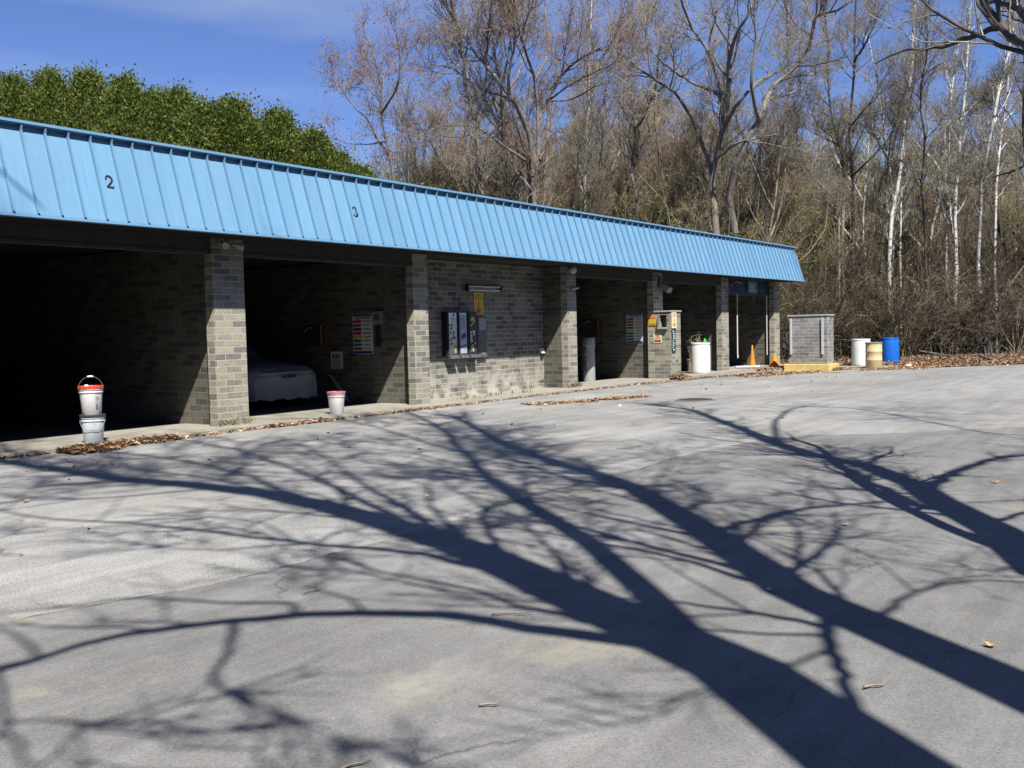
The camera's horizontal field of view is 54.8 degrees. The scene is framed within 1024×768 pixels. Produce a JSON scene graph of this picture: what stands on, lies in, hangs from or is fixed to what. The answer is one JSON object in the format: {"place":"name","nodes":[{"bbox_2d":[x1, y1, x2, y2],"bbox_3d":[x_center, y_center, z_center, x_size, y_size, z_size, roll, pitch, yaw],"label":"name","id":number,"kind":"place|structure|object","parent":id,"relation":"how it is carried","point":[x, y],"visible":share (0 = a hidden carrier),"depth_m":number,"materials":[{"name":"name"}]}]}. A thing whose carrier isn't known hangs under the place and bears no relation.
{"place":"outdoors","nodes":[
{"label":"outdoors","id":0,"kind":"place"},
{"bbox_2d":[0,0,1023,231],"label":"sky","id":1,"kind":"structure","parent":0,"point":[222,47],"materials":[{"name":"blue"}]},
{"bbox_2d":[785,350,1023,367],"bbox_3d":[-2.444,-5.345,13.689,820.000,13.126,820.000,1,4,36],"label":"ground","id":2,"kind":"structure","parent":0,"point":[960,365],"depth_m":39.34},
{"bbox_2d":[0,64,32,119],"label":"thuja tree","id":3,"kind":"object","parent":2,"relation":"on","point":[9,89],"visible":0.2,"depth_m":35.50,"materials":[{"name":"green plant"}]},
{"bbox_2d":[11,62,76,126],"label":"thuja tree","id":4,"kind":"object","parent":2,"relation":"on","point":[48,85],"visible":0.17,"depth_m":35.65,"materials":[{"name":"green plant"}]},
{"bbox_2d":[38,60,109,130],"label":"thuja tree","id":5,"kind":"object","parent":2,"relation":"on","point":[86,84],"visible":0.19,"depth_m":35.99,"materials":[{"name":"green plant"}]},
{"bbox_2d":[85,63,160,139],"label":"thuja tree","id":6,"kind":"object","parent":2,"relation":"on","point":[122,93],"visible":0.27,"depth_m":35.41,"materials":[{"name":"green plant"}]},
{"bbox_2d":[119,84,180,143],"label":"thuja tree","id":7,"kind":"object","parent":2,"relation":"on","point":[157,104],"visible":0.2,"depth_m":35.72,"materials":[{"name":"green plant"}]},
{"bbox_2d":[143,78,202,145],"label":"thuja tree","id":8,"kind":"object","parent":2,"relation":"on","point":[179,95],"visible":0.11,"depth_m":36.06,"materials":[{"name":"green plant"}]},
{"bbox_2d":[158,89,232,151],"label":"thuja tree","id":9,"kind":"object","parent":2,"relation":"on","point":[196,110],"visible":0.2,"depth_m":35.47,"materials":[{"name":"green plant"}]},
{"bbox_2d":[185,88,292,163],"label":"thuja tree","id":10,"kind":"object","parent":2,"relation":"on","point":[241,129],"visible":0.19,"depth_m":35.53,"materials":[{"name":"green plant"}]},
{"bbox_2d":[247,98,316,167],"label":"thuja tree","id":11,"kind":"object","parent":2,"relation":"on","point":[279,124],"visible":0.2,"depth_m":36.01,"materials":[{"name":"green plant"}]},
{"bbox_2d":[282,117,349,173],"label":"thuja tree","id":12,"kind":"object","parent":2,"relation":"on","point":[311,140],"visible":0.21,"depth_m":35.58,"materials":[{"name":"green plant"}]},
{"bbox_2d":[315,143,374,176],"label":"thuja tree","id":13,"kind":"object","parent":2,"relation":"on","point":[343,161],"visible":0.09,"depth_m":36.07,"materials":[{"name":"green plant"}]},
{"bbox_2d":[307,0,440,180],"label":"bare tree","id":14,"kind":"object","parent":2,"relation":"on","point":[386,151],"visible":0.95,"depth_m":39.24,"materials":[{"name":"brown plant"}]},
{"bbox_2d":[0,364,783,458],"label":"concrete slab","id":15,"kind":"structure","parent":2,"relation":"on","point":[24,447],"depth_m":18.85,"materials":[{"name":"concrete"}]},
{"bbox_2d":[79,413,105,443],"bbox_3d":[-6.253,0.666,14.732,0.368,0.434,0.368,-2,3,-16],"label":"pail","id":16,"kind":"object","parent":15,"relation":"on","point":[92,426],"visible":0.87,"depth_m":14.61,"materials":[{"name":"white plastic"}]},
{"bbox_2d":[77,375,103,414],"bbox_3d":[-6.271,0.166,14.698,0.368,0.587,0.368,-3,3,-24],"label":"pail","id":17,"kind":"object","parent":16,"relation":"on","point":[91,399],"visible":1,"depth_m":14.58,"materials":[{"name":"white plastic"}]},
{"bbox_2d":[0,116,804,441],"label":"car wash building","id":18,"kind":"structure","parent":15,"relation":"on","point":[136,290],"depth_m":20.48,"materials":[{"name":"metal"}]},
{"bbox_2d":[246,345,317,402],"bbox_3d":[-6.954,-0.282,22.948,5.283,1.488,2.252,1,4,36],"label":"covered car","id":19,"kind":"object","parent":18,"relation":"on","point":[271,380],"visible":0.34,"depth_m":21.44,"materials":[{"name":"fabric"}]},
{"bbox_2d":[298,325,326,346],"bbox_3d":[-4.720,-1.123,23.147,0.900,0.500,0.150,1,4,36],"label":"spray gun rack","id":20,"kind":"object","parent":18,"relation":"attached to","point":[312,336],"visible":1,"depth_m":23.13,"materials":[{"name":"metal"}]},
{"bbox_2d":[352,313,373,353],"bbox_3d":[-3.367,-1.133,22.262,0.610,0.910,0.016,1,4,36],"label":"wash menu sign","id":21,"kind":"object","parent":18,"relation":"attached to","point":[362,334],"visible":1,"depth_m":22.25,"materials":[{"name":"multicoloured"}]},
{"bbox_2d":[441,311,459,358],"bbox_3d":[-1.438,-1.150,23.157,0.249,1.100,0.360,1,4,36],"label":"vending machine","id":22,"kind":"object","parent":18,"relation":"attached to","point":[449,335],"visible":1,"depth_m":23.05,"materials":[{"name":"metal"}]},
{"bbox_2d":[457,311,469,357],"bbox_3d":[-1.211,-1.172,23.473,0.249,1.100,0.340,1,4,36],"label":"vending machine","id":23,"kind":"object","parent":18,"relation":"attached to","point":[462,334],"visible":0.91,"depth_m":23.39,"materials":[{"name":"metal"}]},
{"bbox_2d":[467,312,479,357],"bbox_3d":[-0.988,-1.193,23.786,0.249,1.100,0.350,1,4,36],"label":"vending machine","id":24,"kind":"object","parent":18,"relation":"attached to","point":[472,333],"visible":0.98,"depth_m":23.71,"materials":[{"name":"metal"}]},
{"bbox_2d":[477,316,486,356],"bbox_3d":[-0.745,-1.161,24.212,0.149,1.000,0.360,1,4,36],"label":"change machine","id":25,"kind":"object","parent":18,"relation":"attached to","point":[481,337],"visible":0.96,"depth_m":24.17,"materials":[{"name":"grey metal"}]},
{"bbox_2d":[626,313,642,342],"bbox_3d":[3.813,-1.735,30.692,0.570,0.920,0.016,1,4,36],"label":"wash menu sign","id":26,"kind":"object","parent":18,"relation":"attached to","point":[634,326],"visible":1,"depth_m":30.68,"materials":[{"name":"multicoloured"}]},
{"bbox_2d":[581,337,594,381],"bbox_3d":[2.272,-0.737,29.425,0.455,1.310,0.435,1,4,36],"label":"vacuum canister","id":27,"kind":"object","parent":15,"relation":"on","point":[588,356],"visible":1,"depth_m":29.24,"materials":[{"name":"grey metal"}]},
{"bbox_2d":[653,310,681,379],"bbox_3d":[4.758,-1.186,30.200,0.588,2.110,0.820,1,4,36],"label":"pay kiosk","id":28,"kind":"object","parent":15,"relation":"on","point":[667,357],"visible":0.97,"depth_m":29.99,"materials":[{"name":"brick"}]},
{"bbox_2d":[690,342,710,373],"bbox_3d":[6.290,-0.868,32.931,0.659,1.020,0.659,1,4,36],"label":"plastic drum","id":29,"kind":"object","parent":15,"relation":"on","point":[700,358],"visible":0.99,"depth_m":32.65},
{"bbox_2d":[366,96,474,192],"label":"bare tree","id":30,"kind":"object","parent":2,"relation":"on","point":[407,148],"visible":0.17,"depth_m":45.12,"materials":[{"name":"brown plant"}]},
{"bbox_2d":[388,126,473,189],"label":"bare tree","id":31,"kind":"object","parent":2,"relation":"on","point":[434,158],"visible":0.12,"depth_m":49.60,"materials":[{"name":"beige plant"}]},
{"bbox_2d":[380,75,497,187],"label":"bare tree","id":32,"kind":"object","parent":2,"relation":"on","point":[414,111],"visible":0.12,"depth_m":63.33,"materials":[{"name":"brown plant"}]},
{"bbox_2d":[390,150,496,197],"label":"bare tree","id":33,"kind":"object","parent":2,"relation":"on","point":[437,171],"visible":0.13,"depth_m":45.76,"materials":[{"name":"brown plant"}]},
{"bbox_2d":[417,0,543,195],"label":"bare tree","id":34,"kind":"object","parent":2,"relation":"on","point":[477,132],"visible":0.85,"depth_m":40.97,"materials":[{"name":"brown plant"}]},
{"bbox_2d":[427,54,535,196],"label":"bare tree","id":35,"kind":"object","parent":2,"relation":"on","point":[470,64],"visible":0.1,"depth_m":51.36,"materials":[{"name":"brown plant"}]},
{"bbox_2d":[415,67,553,202],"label":"bare tree","id":36,"kind":"object","parent":2,"relation":"on","point":[524,75],"visible":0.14,"depth_m":48.26,"materials":[{"name":"brown plant"}]},
{"bbox_2d":[412,76,559,199],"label":"bare tree","id":37,"kind":"object","parent":2,"relation":"on","point":[434,107],"visible":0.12,"depth_m":54.91,"materials":[{"name":"brown plant"}]},
{"bbox_2d":[452,0,560,201],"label":"bare tree","id":38,"kind":"object","parent":2,"relation":"on","point":[507,166],"visible":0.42,"depth_m":44.61,"materials":[{"name":"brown plant"}]},
{"bbox_2d":[0,364,1023,622],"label":"asphalt lot","id":39,"kind":"structure","parent":2,"relation":"on","point":[156,518],"depth_m":12.11,"materials":[{"name":"asphalt"}]},
{"bbox_2d":[0,360,1022,554],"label":"leaf litter","id":40,"kind":"object","parent":39,"relation":"on","point":[102,446],"visible":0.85,"depth_m":20.19,"materials":[{"name":"brown plant"}]},
{"bbox_2d":[0,427,1023,767],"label":"asphalt patch","id":41,"kind":"object","parent":39,"relation":"on","point":[660,627],"visible":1,"depth_m":5.15,"materials":[{"name":"asphalt"}]},
{"bbox_2d":[368,0,667,205],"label":"bare tree","id":42,"kind":"object","parent":2,"relation":"on","point":[534,157],"visible":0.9,"depth_m":41.35,"materials":[{"name":"brown plant"}]},
{"bbox_2d":[459,85,615,207],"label":"bare tree","id":43,"kind":"object","parent":2,"relation":"on","point":[567,182],"visible":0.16,"depth_m":51.32,"materials":[{"name":"brown plant"}]},
{"bbox_2d":[492,56,624,215],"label":"bare tree","id":44,"kind":"object","parent":2,"relation":"on","point":[579,157],"visible":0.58,"depth_m":43.79,"materials":[{"name":"brown plant"}]},
{"bbox_2d":[565,0,611,212],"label":"birch tree","id":45,"kind":"object","parent":2,"relation":"on","point":[591,141],"visible":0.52,"depth_m":49.96,"materials":[{"name":"white plant"}]},
{"bbox_2d":[408,151,841,351],"bbox_3d":[1.800,-6.207,51.914,29.882,10.382,29.512,-1,3,12],"label":"thicket","id":46,"kind":"object","parent":2,"relation":"on","point":[693,222],"visible":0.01,"depth_m":43.84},
{"bbox_2d":[566,55,689,217],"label":"bare tree","id":47,"kind":"object","parent":2,"relation":"on","point":[616,125],"visible":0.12,"depth_m":56.86,"materials":[{"name":"brown plant"}]},
{"bbox_2d":[553,72,713,224],"bbox_3d":[6.762,-9.310,54.255,9.211,16.473,6.722,-1,3,10],"label":"bare tree","id":48,"kind":"object","parent":2,"relation":"on","point":[645,128],"visible":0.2,"depth_m":53.65,"materials":[{"name":"beige plant"}]},
{"bbox_2d":[578,0,697,220],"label":"bare tree","id":49,"kind":"object","parent":2,"relation":"on","point":[643,109],"visible":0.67,"depth_m":46.95,"materials":[{"name":"brown plant"}]},
{"bbox_2d":[581,121,695,223],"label":"bare tree","id":50,"kind":"object","parent":2,"relation":"on","point":[645,143],"visible":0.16,"depth_m":53.62,"materials":[{"name":"brown plant"}]},
{"bbox_2d":[588,168,708,230],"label":"bare tree","id":51,"kind":"object","parent":2,"relation":"on","point":[660,193],"visible":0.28,"depth_m":48.34,"materials":[{"name":"brown plant"}]},
{"bbox_2d":[339,86,1023,301],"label":"distant woods","id":52,"kind":"object","parent":2,"relation":"on","point":[872,188],"visible":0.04,"depth_m":63.51,"materials":[{"name":"plant"}]},
{"bbox_2d":[615,83,751,236],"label":"bare tree","id":53,"kind":"object","parent":2,"relation":"on","point":[681,146],"visible":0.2,"depth_m":52.03,"materials":[{"name":"brown plant"}]},
{"bbox_2d":[632,84,745,228],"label":"bare tree","id":54,"kind":"object","parent":2,"relation":"on","point":[701,125],"visible":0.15,"depth_m":51.26,"materials":[{"name":"brown plant"}]},
{"bbox_2d":[631,75,786,239],"bbox_3d":[10.753,-8.360,50.824,8.219,14.700,5.998,1,4,35],"label":"bare tree","id":55,"kind":"object","parent":2,"relation":"on","point":[705,138],"visible":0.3,"depth_m":50.12,"materials":[{"name":"beige plant"}]},
{"bbox_2d":[669,91,783,242],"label":"bare tree","id":56,"kind":"object","parent":2,"relation":"on","point":[702,159],"visible":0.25,"depth_m":51.16,"materials":[{"name":"brown plant"}]},
{"bbox_2d":[582,0,895,233],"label":"bare tree","id":57,"kind":"object","parent":2,"relation":"on","point":[724,101],"visible":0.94,"depth_m":42.60,"materials":[{"name":"brown plant"}]},
{"bbox_2d":[686,63,801,234],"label":"bare tree","id":58,"kind":"object","parent":2,"relation":"on","point":[705,77],"visible":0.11,"depth_m":52.67,"materials":[{"name":"brown plant"}]},
{"bbox_2d":[666,96,822,246],"bbox_3d":[10.450,-7.024,45.249,7.027,12.568,5.128,-1,3,8],"label":"bare tree","id":59,"kind":"object","parent":2,"relation":"on","point":[688,165],"visible":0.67,"depth_m":44.91,"materials":[{"name":"beige plant"}]},
{"bbox_2d":[691,0,819,241],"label":"bare tree","id":60,"kind":"object","parent":2,"relation":"on","point":[763,201],"visible":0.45,"depth_m":48.52,"materials":[{"name":"brown plant"}]},
{"bbox_2d":[722,126,813,247],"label":"bare tree","id":61,"kind":"object","parent":2,"relation":"on","point":[787,161],"visible":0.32,"depth_m":48.48,"materials":[{"name":"brown plant"}]},
{"bbox_2d":[725,192,844,355],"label":"bare tree","id":62,"kind":"object","parent":2,"relation":"on","point":[803,230],"visible":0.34,"depth_m":49.28,"materials":[{"name":"brown plant"}]},
{"bbox_2d":[739,80,859,295],"bbox_3d":[17.821,-10.556,62.401,7.625,17.540,7.820,-1,3,13],"label":"bare tree","id":63,"kind":"object","parent":2,"relation":"on","point":[810,140],"visible":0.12,"depth_m":60.16,"materials":[{"name":"brown plant"}]},
{"bbox_2d":[763,66,870,356],"bbox_3d":[14.494,-7.976,47.630,5.533,13.809,3.703,-3,3,-26],"label":"bare tree","id":64,"kind":"object","parent":2,"relation":"on","point":[835,205],"visible":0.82,"depth_m":47.39,"materials":[{"name":"beige plant"}]},
{"bbox_2d":[784,213,851,300],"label":"bare tree","id":65,"kind":"object","parent":2,"relation":"on","point":[828,263],"visible":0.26,"depth_m":58.20,"materials":[{"name":"brown plant"}]},
{"bbox_2d":[779,0,868,353],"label":"bare tree","id":66,"kind":"object","parent":2,"relation":"on","point":[832,122],"visible":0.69,"depth_m":48.95,"materials":[{"name":"brown plant"}]},
{"bbox_2d":[779,278,870,357],"bbox_3d":[12.649,-2.902,43.078,6.267,4.539,7.239,-3,3,-22],"label":"shrub","id":67,"kind":"object","parent":2,"relation":"on","point":[783,343],"visible":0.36,"depth_m":41.03,"materials":[{"name":"brown plant"}]},
{"bbox_2d":[776,227,886,347],"bbox_3d":[13.685,-3.890,43.618,6.057,5.840,6.108,1,4,36],"label":"shrub","id":68,"kind":"object","parent":2,"relation":"on","point":[805,284],"visible":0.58,"depth_m":42.98,"materials":[{"name":"brown plant"}]},
{"bbox_2d":[777,365,900,372],"bbox_3d":[12.102,-0.565,36.122,2.880,0.050,6.400,1,4,36],"label":"concrete pad","id":69,"kind":"object","parent":2,"relation":"on","point":[842,371],"visible":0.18,"depth_m":34.24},
{"bbox_2d":[784,314,838,370],"bbox_3d":[10.524,-1.433,34.704,1.620,2.005,1.080,1,4,36],"label":"brick enclosure","id":70,"kind":"object","parent":69,"relation":"on","point":[811,342],"visible":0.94,"depth_m":34.36,"materials":[{"name":"brick"}]},
{"bbox_2d":[851,339,870,365],"bbox_3d":[13.324,-1.205,37.667,0.700,1.030,0.700,1,4,36],"label":"plastic drum","id":71,"kind":"object","parent":69,"relation":"on","point":[857,352],"visible":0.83,"depth_m":37.39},
{"bbox_2d":[865,342,882,367],"bbox_3d":[12.951,-1.029,35.323,0.592,0.940,0.592,1,4,36],"label":"steel drum","id":72,"kind":"object","parent":69,"relation":"on","point":[873,355],"visible":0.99,"depth_m":35.08,"materials":[{"name":"beige paint"}]},
{"bbox_2d":[800,93,886,274],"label":"birch tree","id":73,"kind":"object","parent":2,"relation":"on","point":[866,175],"visible":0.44,"depth_m":57.37,"materials":[{"name":"white plant"}]},
{"bbox_2d":[790,146,925,281],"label":"bare tree","id":74,"kind":"object","parent":2,"relation":"on","point":[866,208],"visible":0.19,"depth_m":59.66,"materials":[{"name":"brown plant"}]},
{"bbox_2d":[809,105,917,272],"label":"bare tree","id":75,"kind":"object","parent":2,"relation":"on","point":[905,192],"visible":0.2,"depth_m":61.22,"materials":[{"name":"brown plant"}]},
{"bbox_2d":[821,0,924,354],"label":"bare tree","id":76,"kind":"object","parent":2,"relation":"on","point":[850,131],"visible":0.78,"depth_m":48.07,"materials":[{"name":"brown plant"}]},
{"bbox_2d":[727,180,1023,360],"bbox_3d":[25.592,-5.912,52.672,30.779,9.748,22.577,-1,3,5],"label":"thicket","id":77,"kind":"object","parent":2,"relation":"on","point":[882,331],"visible":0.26,"depth_m":46.17,"materials":[{"name":"brown plant"}]},
{"bbox_2d":[826,278,933,352],"bbox_3d":[16.270,-2.939,45.601,6.581,4.127,5.698,-1,3,11],"label":"shrub","id":78,"kind":"object","parent":2,"relation":"on","point":[890,317],"visible":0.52,"depth_m":44.53,"materials":[{"name":"brown plant"}]},
{"bbox_2d":[811,123,953,273],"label":"bare tree","id":79,"kind":"object","parent":2,"relation":"on","point":[904,188],"visible":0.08,"depth_m":64.03,"materials":[{"name":"brown plant"}]},
{"bbox_2d":[881,337,898,363],"bbox_3d":[15.000,-1.312,39.170,0.700,1.050,0.700,1,4,36],"label":"plastic drum","id":80,"kind":"object","parent":2,"relation":"on","point":[890,349],"visible":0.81,"depth_m":38.87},
{"bbox_2d":[876,0,923,337],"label":"birch tree","id":81,"kind":"object","parent":2,"relation":"on","point":[900,166],"visible":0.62,"depth_m":47.86,"materials":[{"name":"white plant"}]},
{"bbox_2d":[779,214,1023,357],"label":"thicket","id":82,"kind":"object","parent":2,"relation":"on","point":[1010,333],"visible":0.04,"depth_m":49.44,"materials":[{"name":"brown plant"}]},
{"bbox_2d":[780,348,1023,365],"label":"woodland leaves","id":83,"kind":"object","parent":2,"relation":"on","point":[931,360],"visible":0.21,"depth_m":40.12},
{"bbox_2d":[834,35,978,341],"bbox_3d":[18.810,-9.009,47.902,5.080,15.633,8.416,-2,3,-5],"label":"bare tree","id":84,"kind":"object","parent":2,"relation":"on","point":[871,107],"visible":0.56,"depth_m":48.51,"materials":[{"name":"brown plant"}]},
{"bbox_2d":[881,0,937,348],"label":"birch tree","id":85,"kind":"object","parent":2,"relation":"on","point":[904,173],"visible":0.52,"depth_m":48.19,"materials":[{"name":"white plant"}]},
{"bbox_2d":[859,57,974,286],"bbox_3d":[23.206,-9.996,54.835,5.394,16.937,8.088,-1,3,-3],"label":"birch tree","id":86,"kind":"object","parent":2,"relation":"on","point":[962,218],"visible":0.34,"depth_m":54.78,"materials":[{"name":"white plant"}]},
{"bbox_2d":[861,84,974,342],"bbox_3d":[24.736,-9.566,58.733,7.437,15.574,4.960,-1,3,6],"label":"birch tree","id":87,"kind":"object","parent":2,"relation":"on","point":[912,237],"visible":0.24,"depth_m":57.63,"materials":[{"name":"white plant"}]},
{"bbox_2d":[844,0,992,312],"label":"birch tree","id":88,"kind":"object","parent":2,"relation":"on","point":[891,151],"visible":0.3,"depth_m":52.38,"materials":[{"name":"white plant"}]},
{"bbox_2d":[862,261,976,355],"bbox_3d":[18.904,-3.435,45.955,5.176,4.918,3.236,1,4,32],"label":"shrub","id":89,"kind":"object","parent":2,"relation":"on","point":[939,317],"visible":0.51,"depth_m":45.82,"materials":[{"name":"beige plant"}]},
{"bbox_2d":[865,145,990,284],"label":"bare tree","id":90,"kind":"object","parent":2,"relation":"on","point":[931,204],"visible":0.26,"depth_m":58.41,"materials":[{"name":"brown plant"}]},
{"bbox_2d":[854,0,1023,63],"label":"shade tree","id":91,"kind":"object","parent":2,"relation":"on","point":[996,22],"visible":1,"depth_m":9.31,"materials":[{"name":"brown plant"}]},
{"bbox_2d":[928,0,977,344],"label":"birch tree","id":92,"kind":"object","parent":2,"relation":"on","point":[959,34],"visible":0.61,"depth_m":50.76,"materials":[{"name":"white plant"}]},
{"bbox_2d":[886,0,1023,349],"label":"bare tree","id":93,"kind":"object","parent":2,"relation":"on","point":[921,94],"visible":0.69,"depth_m":46.71,"materials":[{"name":"brown plant"}]},
{"bbox_2d":[890,261,1023,355],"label":"shrub","id":94,"kind":"object","parent":2,"relation":"on","point":[963,338],"visible":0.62,"depth_m":45.36,"materials":[{"name":"brown plant"}]},
{"bbox_2d":[907,79,1023,276],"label":"bare tree","id":95,"kind":"object","parent":2,"relation":"on","point":[955,157],"visible":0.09,"depth_m":65.41,"materials":[{"name":"brown plant"}]},
{"bbox_2d":[913,0,1023,204],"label":"bare tree","id":96,"kind":"object","parent":2,"relation":"on","point":[951,177],"visible":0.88,"depth_m":45.76,"materials":[{"name":"brown plant"}]},
{"bbox_2d":[936,0,1007,352],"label":"birch tree","id":97,"kind":"object","parent":2,"relation":"on","point":[963,116],"visible":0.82,"depth_m":47.53,"materials":[{"name":"white plant"}]},
{"bbox_2d":[936,249,1023,353],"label":"shrub","id":98,"kind":"object","parent":2,"relation":"on","point":[989,344],"visible":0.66,"depth_m":46.07,"materials":[{"name":"brown plant"}]},
{"bbox_2d":[958,0,1023,351],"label":"birch tree","id":99,"kind":"object","parent":2,"relation":"on","point":[980,131],"visible":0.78,"depth_m":46.14,"materials":[{"name":"white plant"}]},
{"bbox_2d":[958,269,1023,353],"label":"shrub","id":100,"kind":"object","parent":2,"relation":"on","point":[1002,331],"visible":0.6,"depth_m":46.10,"materials":[{"name":"beige plant"}]},
{"bbox_2d":[965,120,1023,288],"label":"bare tree","id":101,"kind":"object","parent":2,"relation":"on","point":[1019,203],"visible":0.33,"depth_m":56.78,"materials":[{"name":"brown plant"}]},
{"bbox_2d":[967,112,1023,278],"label":"bare tree","id":102,"kind":"object","parent":2,"relation":"on","point":[987,167],"visible":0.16,"depth_m":58.53,"materials":[{"name":"brown plant"}]},
{"bbox_2d":[968,120,1023,346],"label":"bare tree","id":103,"kind":"object","parent":2,"relation":"on","point":[998,225],"visible":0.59,"depth_m":54.32,"materials":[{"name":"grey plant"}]},
{"bbox_2d":[976,7,1022,350],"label":"birch tree","id":104,"kind":"object","parent":2,"relation":"on","point":[1003,119],"visible":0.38,"depth_m":48.88,"materials":[{"name":"white plant"}]},
{"bbox_2d":[984,186,1023,297],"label":"bare tree","id":105,"kind":"object","parent":2,"relation":"on","point":[1018,221],"visible":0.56,"depth_m":53.48,"materials":[{"name":"brown plant"}]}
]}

